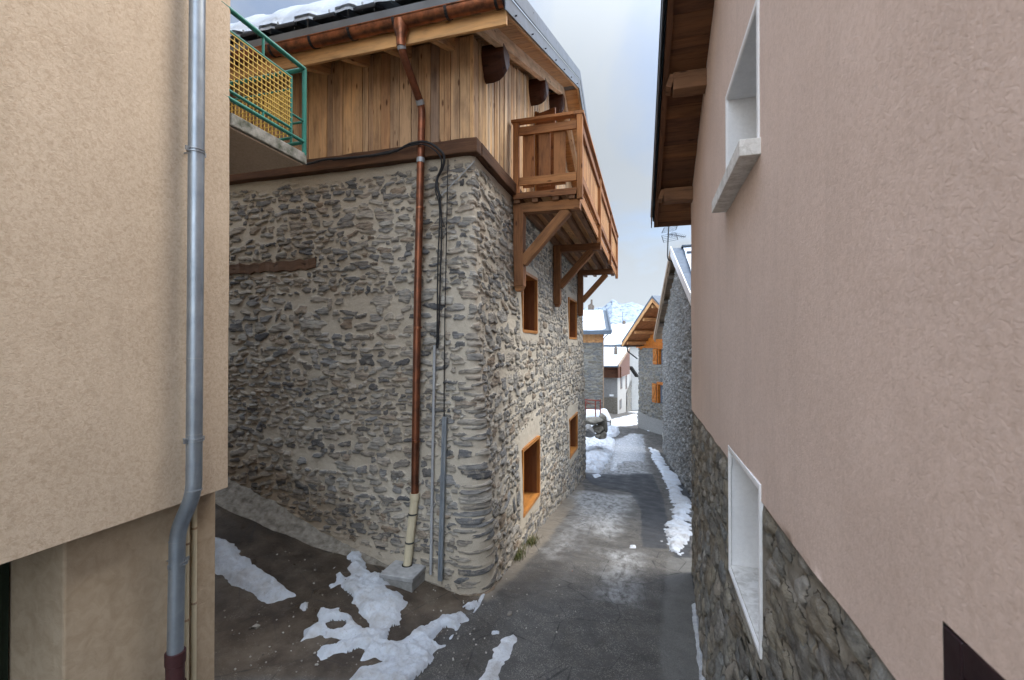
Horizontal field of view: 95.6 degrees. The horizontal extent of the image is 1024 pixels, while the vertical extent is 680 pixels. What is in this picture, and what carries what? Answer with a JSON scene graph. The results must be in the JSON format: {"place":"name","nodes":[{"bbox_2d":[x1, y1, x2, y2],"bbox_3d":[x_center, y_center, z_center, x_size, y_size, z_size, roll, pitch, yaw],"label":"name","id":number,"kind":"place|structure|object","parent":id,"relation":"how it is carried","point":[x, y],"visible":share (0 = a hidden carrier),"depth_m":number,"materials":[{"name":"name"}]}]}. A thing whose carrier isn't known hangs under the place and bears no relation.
{"place":"outdoors","nodes":[
{"label":"outdoors","id":0,"kind":"place"},
{"bbox_2d":[214,411,698,679],"bbox_3d":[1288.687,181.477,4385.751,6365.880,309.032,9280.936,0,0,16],"label":"ground","id":1,"kind":"structure","parent":0,"point":[630,618],"depth_m":5.28,"materials":[{"name":"grey asphalt"}]},
{"bbox_2d":[0,0,306,679],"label":"cream house","id":2,"kind":"structure","parent":1,"relation":"on","point":[129,143],"depth_m":2.85,"materials":[{"name":"paint"}]},
{"bbox_2d":[0,562,8,679],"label":"door","id":3,"kind":"structure","parent":2,"relation":"in","point":[4,568],"depth_m":2.78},
{"bbox_2d":[215,537,295,603],"bbox_3d":[-3.094,2.627,5.327,1.574,0.385,0.421,0,-1,29],"label":"snow patch","id":4,"kind":"object","parent":1,"relation":"on","point":[233,567],"visible":0.98,"depth_m":5.24,"materials":[{"name":"white snow"}]},
{"bbox_2d":[300,551,477,679],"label":"snow patch","id":5,"kind":"object","parent":1,"relation":"on","point":[378,603],"visible":0.94,"depth_m":4.57,"materials":[{"name":"white snow"}]},
{"bbox_2d":[223,536,575,677],"bbox_3d":[-0.103,3.165,6.415,2.998,1.055,6.651,0,-1,45],"label":"grit","id":6,"kind":"object","parent":1,"relation":"on","point":[256,625],"visible":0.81,"depth_m":4.66,"materials":[{"name":"grey gravel"}]},
{"bbox_2d":[379,560,425,592],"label":"drain block","id":7,"kind":"structure","parent":1,"relation":"on","point":[398,574],"depth_m":5.50,"materials":[{"name":"concrete"}]},
{"bbox_2d":[215,0,618,595],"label":"stone house","id":8,"kind":"structure","parent":1,"relation":"on","point":[418,250],"depth_m":6.25,"materials":[{"name":"grey stone"}]},
{"bbox_2d":[521,271,537,333],"bbox_3d":[0.167,-0.661,8.473,0.374,1.080,1.120,0,0,16],"label":"window","id":9,"kind":"structure","parent":8,"relation":"in","point":[529,296],"depth_m":8.92,"materials":[{"name":"brown wood"}]},
{"bbox_2d":[522,435,539,517],"bbox_3d":[0.181,2.337,8.153,0.374,1.120,1.240,0,0,16],"label":"window","id":10,"kind":"structure","parent":8,"relation":"in","point":[531,451],"depth_m":8.66,"materials":[{"name":"brown wood"}]},
{"bbox_2d":[535,107,555,190],"bbox_3d":[0.588,-3.434,9.311,0.399,2.020,1.184,0,0,-4],"label":"balcony door","id":11,"kind":"structure","parent":8,"relation":"in","point":[553,110],"depth_m":8.89,"materials":[{"name":"brown wood"}]},
{"bbox_2d":[568,297,576,338],"bbox_3d":[1.572,-0.591,13.250,0.374,1.140,1.420,0,0,16],"label":"window","id":12,"kind":"structure","parent":8,"relation":"in","point":[572,304],"depth_m":13.84,"materials":[{"name":"brown wood"}]},
{"bbox_2d":[569,412,577,458],"bbox_3d":[1.541,2.606,12.868,0.374,1.060,1.420,0,0,16],"label":"window","id":13,"kind":"structure","parent":8,"relation":"in","point":[573,421],"depth_m":13.45,"materials":[{"name":"brown wood"}]},
{"bbox_2d":[473,594,484,612],"bbox_3d":[-0.372,3.043,5.396,0.096,0.052,0.571,0,0,11],"label":"snow patch","id":14,"kind":"object","parent":1,"relation":"on","point":[479,601],"visible":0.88,"depth_m":5.38,"materials":[{"name":"white snow"}]},
{"bbox_2d":[479,634,516,679],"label":"snow patch","id":15,"kind":"object","parent":1,"relation":"on","point":[502,652],"visible":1,"depth_m":4.34,"materials":[{"name":"white snow"}]},
{"bbox_2d":[512,541,526,564],"bbox_3d":[0.076,3.211,6.988,0.373,0.132,0.909,0,0,16],"label":"grass tuft","id":16,"kind":"object","parent":1,"relation":"on","point":[518,554],"visible":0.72,"depth_m":6.96,"materials":[{"name":"green plant"}]},
{"bbox_2d":[525,533,539,546],"bbox_3d":[0.329,3.341,7.747,0.331,0.112,0.630,0,0,16],"label":"grass tuft","id":17,"kind":"object","parent":1,"relation":"on","point":[532,540],"visible":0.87,"depth_m":7.75,"materials":[{"name":"green plant"}]},
{"bbox_2d":[491,545,635,634],"bbox_3d":[0.993,3.323,6.452,0.178,0.597,4.204,0,-1,34],"label":"snow patch","id":18,"kind":"object","parent":1,"relation":"on","point":[497,632],"visible":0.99,"depth_m":4.80,"materials":[{"name":"white snow"}]},
{"bbox_2d":[583,299,611,408],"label":"snow roofed stone house","id":19,"kind":"structure","parent":1,"relation":"on","point":[596,325],"depth_m":38.14,"materials":[{"name":"grey stone"}]},
{"bbox_2d":[585,408,613,442],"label":"snow terrace","id":20,"kind":"structure","parent":1,"relation":"on","point":[591,412],"depth_m":32.34,"materials":[{"name":"white snow"}]},
{"bbox_2d":[585,399,600,415],"bbox_3d":[4.449,4.003,27.056,1.423,1.381,0.581,0,0,16],"label":"red railing","id":21,"kind":"object","parent":20,"relation":"on","point":[595,405],"visible":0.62,"depth_m":26.97,"materials":[{"name":"red metal"}]},
{"bbox_2d":[585,436,615,472],"bbox_3d":[4.144,5.047,21.834,1.962,1.151,11.781,0,0,9],"label":"snow patch","id":22,"kind":"object","parent":1,"relation":"on","point":[599,452],"visible":0.63,"depth_m":19.74,"materials":[{"name":"white snow"}]},
{"bbox_2d":[595,431,606,438],"bbox_3d":[3.943,4.225,20.606,0.529,0.382,0.940,0,0,16],"label":"rock","id":23,"kind":"object","parent":1,"relation":"on","point":[602,435],"visible":0.84,"depth_m":20.36,"materials":[{"name":"grey stone"}]},
{"bbox_2d":[585,424,595,437],"bbox_3d":[3.129,3.950,20.202,0.793,0.590,0.840,0,-1,-28],"label":"rock","id":24,"kind":"object","parent":23,"relation":"on","point":[589,431],"visible":0.46,"depth_m":19.96,"materials":[{"name":"stone"}]},
{"bbox_2d":[592,425,603,433],"bbox_3d":[3.846,3.975,20.743,0.590,0.388,0.796,0,0,16],"label":"rock","id":25,"kind":"object","parent":23,"relation":"on","point":[598,429],"visible":0.94,"depth_m":20.43,"materials":[{"name":"grey stone"}]},
{"bbox_2d":[585,416,603,424],"bbox_3d":[3.660,3.614,20.735,0.943,0.344,0.874,0,0,16],"label":"rock","id":26,"kind":"object","parent":25,"relation":"on","point":[594,420],"visible":0.93,"depth_m":20.49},
{"bbox_2d":[598,413,607,432],"bbox_3d":[4.105,3.835,20.990,0.456,1.084,0.689,0,0,16],"label":"rock","id":27,"kind":"object","parent":23,"relation":"on","point":[604,422],"visible":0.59,"depth_m":20.72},
{"bbox_2d":[607,425,619,437],"bbox_3d":[6.178,5.683,28.848,1.100,0.642,5.200,0,0,16],"label":"snow patch","id":28,"kind":"object","parent":1,"relation":"on","point":[613,431],"visible":0.86,"depth_m":28.06,"materials":[{"name":"white snow"}]},
{"bbox_2d":[604,346,637,413],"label":"grey rendered house","id":29,"kind":"structure","parent":1,"relation":"on","point":[618,369],"depth_m":50.57,"materials":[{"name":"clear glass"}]},
{"bbox_2d":[603,312,638,410],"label":"long snow roof house","id":30,"kind":"structure","parent":1,"relation":"on","point":[615,337],"depth_m":62.56,"materials":[{"name":"grey wood"}]},
{"bbox_2d":[612,413,637,426],"bbox_3d":[10.617,7.261,42.826,2.600,2.379,23.000,0,0,16],"label":"snow patch","id":31,"kind":"object","parent":1,"relation":"on","point":[629,420],"visible":0.83,"depth_m":37.10,"materials":[{"name":"white snow"}]},
{"bbox_2d":[610,434,646,470],"bbox_3d":[5.804,5.372,23.053,1.760,1.154,13.240,0,0,16],"label":"snow patch","id":32,"kind":"object","parent":1,"relation":"on","point":[629,448],"visible":0.98,"depth_m":22.39,"materials":[{"name":"white snow"}]},
{"bbox_2d":[620,295,662,434],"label":"orange gable house","id":33,"kind":"structure","parent":1,"relation":"on","point":[639,334],"depth_m":31.03,"materials":[{"name":"brown wood"}]},
{"bbox_2d":[657,382,662,402],"bbox_3d":[9.733,3.420,30.007,0.220,1.377,1.050,0,0,-13],"label":"window","id":34,"kind":"structure","parent":33,"relation":"in","point":[659,384],"depth_m":30.36,"materials":[{"name":"orange wood"}]},
{"bbox_2d":[658,348,662,363],"bbox_3d":[9.759,1.004,29.912,0.220,1.163,1.050,0,0,-13],"label":"window","id":35,"kind":"structure","parent":33,"relation":"in","point":[660,350],"depth_m":30.27,"materials":[{"name":"orange wood"}]},
{"bbox_2d":[649,447,691,554],"bbox_3d":[5.289,4.578,15.757,1.085,1.855,16.685,0,0,16],"label":"snow patch","id":36,"kind":"object","parent":1,"relation":"on","point":[678,532],"visible":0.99,"depth_m":11.30,"materials":[{"name":"white snow"}]},
{"bbox_2d":[653,244,692,497],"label":"grey stone house","id":37,"kind":"structure","parent":1,"relation":"on","point":[672,330],"depth_m":16.57,"materials":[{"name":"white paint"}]},
{"bbox_2d":[662,226,684,261],"bbox_3d":[5.693,-3.401,15.897,0.568,1.284,1.127,0,-1,-23],"label":"roof antenna","id":38,"kind":"object","parent":37,"relation":"attached to","point":[668,236],"visible":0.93,"depth_m":16.25,"materials":[{"name":"metal"}]},
{"bbox_2d":[692,602,705,679],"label":"snow patch","id":39,"kind":"object","parent":1,"relation":"on","point":[695,619],"visible":0.58,"depth_m":4.95,"materials":[{"name":"white snow"}]},
{"bbox_2d":[650,0,1023,679],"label":"pink house","id":40,"kind":"structure","parent":1,"relation":"on","point":[838,186],"depth_m":1.50,"materials":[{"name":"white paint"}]},
{"bbox_2d":[712,0,760,212],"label":"window","id":41,"kind":"structure","parent":40,"relation":"in","point":[742,99],"depth_m":3.41,"materials":[{"name":"white paint"}]},
{"bbox_2d":[728,445,763,658],"bbox_3d":[1.784,1.361,3.201,0.370,1.020,1.120,0,0,16],"label":"window","id":42,"kind":"structure","parent":40,"relation":"in","point":[745,506],"depth_m":3.69,"materials":[{"name":"white paint"}]},
{"bbox_2d":[943,626,1004,679],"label":"door","id":43,"kind":"structure","parent":40,"relation":"in","point":[961,662],"depth_m":0.98,"materials":[{"name":"brown wood"}]},
{"bbox_2d":[230,0,690,308],"label":"sky","id":44,"kind":"structure","parent":0,"point":[613,44],"materials":[{"name":"white"}]},
{"bbox_2d":[583,299,644,323],"bbox_3d":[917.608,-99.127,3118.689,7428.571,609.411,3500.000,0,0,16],"label":"mountain","id":45,"kind":"structure","parent":0,"point":[630,310],"depth_m":3759.29,"materials":[{"name":"white snow"}]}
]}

